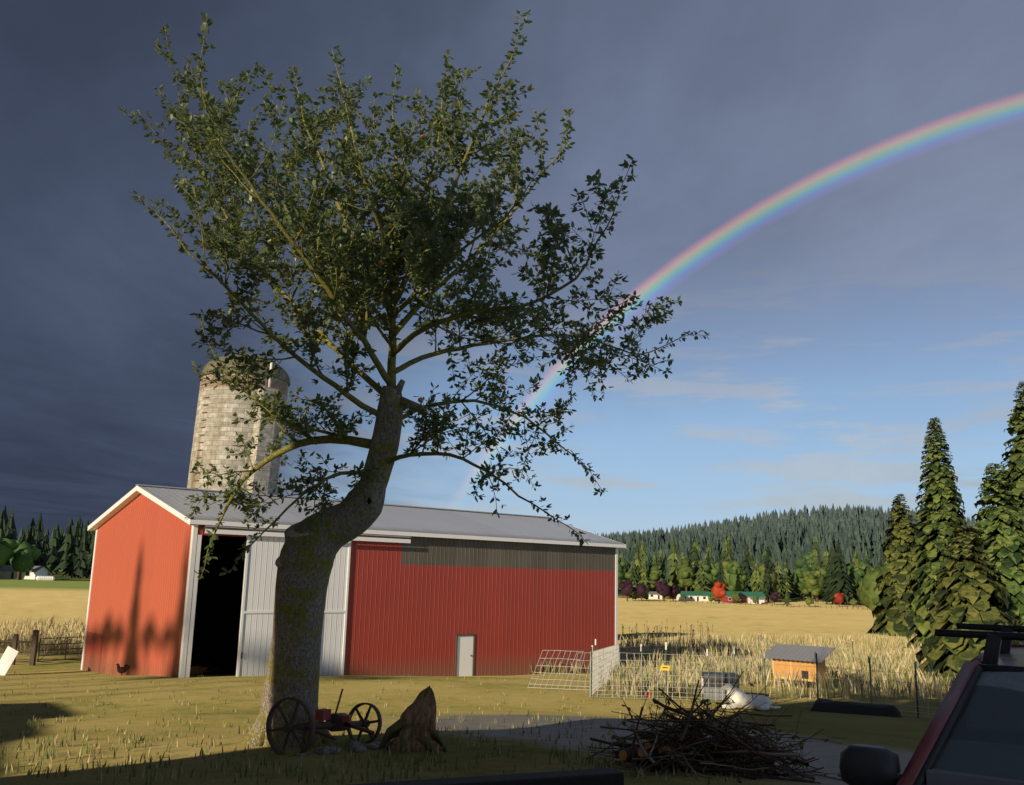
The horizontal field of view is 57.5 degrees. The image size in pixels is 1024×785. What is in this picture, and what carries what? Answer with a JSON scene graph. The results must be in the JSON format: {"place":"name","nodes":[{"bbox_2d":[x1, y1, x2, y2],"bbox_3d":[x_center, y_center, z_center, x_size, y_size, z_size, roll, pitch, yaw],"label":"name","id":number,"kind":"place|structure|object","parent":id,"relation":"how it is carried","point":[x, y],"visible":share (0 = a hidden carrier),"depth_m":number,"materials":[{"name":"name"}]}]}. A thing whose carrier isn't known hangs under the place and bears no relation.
{"place":"outdoors","nodes":[
{"label":"outdoors","id":0,"kind":"place"},
{"bbox_2d":[0,520,949,784],"bbox_3d":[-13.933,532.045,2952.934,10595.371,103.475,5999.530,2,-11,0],"label":"ground","id":1,"kind":"structure","parent":0,"point":[60,596],"depth_m":23.07,"materials":[{"name":"plant"}]},
{"bbox_2d":[14,526,66,558],"bbox_3d":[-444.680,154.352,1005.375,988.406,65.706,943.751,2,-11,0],"label":"forest trees","id":2,"kind":"object","parent":1,"relation":"on","point":[22,531],"depth_m":720.58,"materials":[{"name":"green plant"}]},
{"bbox_2d":[0,630,83,674],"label":"wooden fence","id":3,"kind":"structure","parent":1,"relation":"on","point":[8,659],"depth_m":43.31,"materials":[{"name":"brown wood"}]},
{"bbox_2d":[0,505,95,579],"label":"treeline","id":4,"kind":"object","parent":1,"relation":"on","point":[28,551],"visible":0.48,"depth_m":313.45,"materials":[{"name":"green plant"}]},
{"bbox_2d":[116,663,128,675],"bbox_3d":[-15.333,10.899,36.657,0.544,0.475,0.220,2,-11,0],"label":"chicken","id":5,"kind":"object","parent":1,"relation":"on","point":[124,669],"visible":1,"depth_m":36.62},
{"bbox_2d":[187,353,290,494],"bbox_3d":[-15.869,6.436,52.661,5.580,17.550,5.140,2,-11,0],"label":"silo","id":6,"kind":"object","parent":1,"relation":"on","point":[218,406],"visible":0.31,"depth_m":51.29,"materials":[{"name":"beige concrete"}]},
{"bbox_2d":[266,689,391,755],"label":"old mower wheels","id":7,"kind":"object","parent":1,"relation":"on","point":[335,722],"visible":0.87,"depth_m":11.30,"materials":[{"name":"metal"}]},
{"bbox_2d":[81,484,625,677],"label":"barn","id":8,"kind":"structure","parent":1,"relation":"on","point":[419,591],"depth_m":40.16,"materials":[{"name":"metal"}]},
{"bbox_2d":[190,666,219,675],"bbox_3d":[-12.077,10.764,35.440,0.660,0.622,1.773,-8,-14,39],"label":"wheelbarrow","id":9,"kind":"object","parent":8,"relation":"on","point":[196,670],"visible":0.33,"depth_m":35.41,"materials":[{"name":"plastic"}]},
{"bbox_2d":[0,565,765,603],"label":"houses","id":10,"kind":"structure","parent":1,"relation":"on","point":[34,573],"depth_m":415.88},
{"bbox_2d":[378,685,446,753],"bbox_3d":[-1.207,4.034,11.454,0.842,0.850,0.508,4,-11,-13],"label":"rotten stump","id":11,"kind":"object","parent":1,"relation":"on","point":[412,728],"visible":0.92,"depth_m":11.38,"materials":[{"name":"brown wood"}]},
{"bbox_2d":[118,10,709,748],"bbox_3d":[-1.382,-0.442,12.002,8.799,10.364,6.234,2,-11,0],"label":"apple tree","id":12,"kind":"object","parent":1,"relation":"on","point":[368,260],"visible":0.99,"depth_m":11.70,"materials":[{"name":"green plant"}]},
{"bbox_2d":[0,614,955,784],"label":"tall grass and weeds","id":13,"kind":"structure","parent":1,"relation":"on","point":[626,674],"depth_m":33.80,"materials":[{"name":"plant"}]},
{"bbox_2d":[347,768,623,784],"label":"railroad tie timber","id":14,"kind":"object","parent":1,"relation":"on","point":[605,776],"visible":1,"depth_m":7.54,"materials":[{"name":"black wood"}]},
{"bbox_2d":[584,662,847,783],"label":"brush pile","id":15,"kind":"object","parent":1,"relation":"on","point":[666,746],"visible":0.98,"depth_m":10.07,"materials":[{"name":"brown plant"}]},
{"bbox_2d":[700,671,739,699],"bbox_3d":[6.410,9.027,28.725,1.100,0.790,0.750,1,-11,4],"label":"wire cage","id":16,"kind":"object","parent":1,"relation":"on","point":[731,680],"visible":0.64,"depth_m":28.41,"materials":[{"name":"metal"}]},
{"bbox_2d":[619,580,857,606],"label":"autumn trees","id":17,"kind":"object","parent":1,"relation":"on","point":[664,589],"visible":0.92,"depth_m":403.31,"materials":[{"name":"red plant"}]},
{"bbox_2d":[528,633,953,717],"bbox_3d":[11.078,11.720,40.751,15.621,3.138,31.878,-2,-12,19],"label":"pen fence","id":18,"kind":"object","parent":1,"relation":"on","point":[605,656],"visible":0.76,"depth_m":27.48,"materials":[{"name":"metal"}]},
{"bbox_2d":[627,598,869,609],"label":"field fence","id":19,"kind":"object","parent":1,"relation":"on","point":[756,604],"visible":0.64,"depth_m":381.74,"materials":[{"name":"brown wood"}]},
{"bbox_2d":[719,683,780,710],"bbox_3d":[6.545,8.368,25.638,1.778,0.673,0.570,2,-11,0],"label":"dog","id":20,"kind":"object","parent":1,"relation":"on","point":[740,699],"visible":0.82,"depth_m":25.49},
{"bbox_2d":[618,535,886,604],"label":"treeline","id":21,"kind":"object","parent":1,"relation":"on","point":[830,579],"visible":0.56,"depth_m":470.86,"materials":[{"name":"green plant"}]},
{"bbox_2d":[591,503,984,595],"bbox_3d":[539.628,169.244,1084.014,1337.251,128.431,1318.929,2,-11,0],"label":"hill forest trees","id":22,"kind":"object","parent":1,"relation":"on","point":[848,529],"visible":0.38,"depth_m":955.26,"materials":[{"name":"green plant"}]},
{"bbox_2d":[761,643,836,688],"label":"chicken coop","id":23,"kind":"structure","parent":1,"relation":"on","point":[784,657],"depth_m":40.01,"materials":[{"name":"brown wood"}]},
{"bbox_2d":[810,698,901,717],"bbox_3d":[9.625,8.831,26.096,2.405,0.357,1.400,-3,-12,21],"label":"compost bed","id":24,"kind":"object","parent":1,"relation":"on","point":[842,707],"visible":0.91,"depth_m":25.66,"materials":[{"name":"soil"}]},
{"bbox_2d":[859,566,883,617],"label":"broadleaf trees","id":25,"kind":"object","parent":1,"relation":"on","point":[868,597],"visible":0.37,"depth_m":136.15,"materials":[{"name":"green plant"}]},
{"bbox_2d":[866,494,920,636],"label":"cedar tree","id":26,"kind":"object","parent":1,"relation":"on","point":[893,596],"visible":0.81,"depth_m":116.58,"materials":[{"name":"green plant"}]},
{"bbox_2d":[839,623,1023,784],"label":"red car","id":27,"kind":"object","parent":1,"relation":"on","point":[974,734],"visible":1,"depth_m":4.42,"materials":[{"name":"paint"}]},
{"bbox_2d":[904,417,966,649],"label":"cedar tree","id":28,"kind":"object","parent":1,"relation":"on","point":[934,529],"visible":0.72,"depth_m":84.91,"materials":[{"name":"green plant"}]},
{"bbox_2d":[915,525,1023,688],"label":"cedar tree","id":29,"kind":"object","parent":1,"relation":"on","point":[965,590],"visible":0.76,"depth_m":44.93,"materials":[{"name":"green plant"}]},
{"bbox_2d":[969,463,1023,632],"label":"cedar tree","id":30,"kind":"object","parent":1,"relation":"on","point":[1000,527],"visible":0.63,"depth_m":57.03,"materials":[{"name":"green plant"}]},
{"bbox_2d":[995,381,1023,547],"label":"fir tree","id":31,"kind":"object","parent":1,"relation":"on","point":[1015,464],"visible":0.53,"depth_m":77.06,"materials":[{"name":"green plant"}]},
{"bbox_2d":[0,0,1023,541],"label":"sky","id":32,"kind":"structure","parent":0,"point":[829,192],"materials":[{"name":"blue"}]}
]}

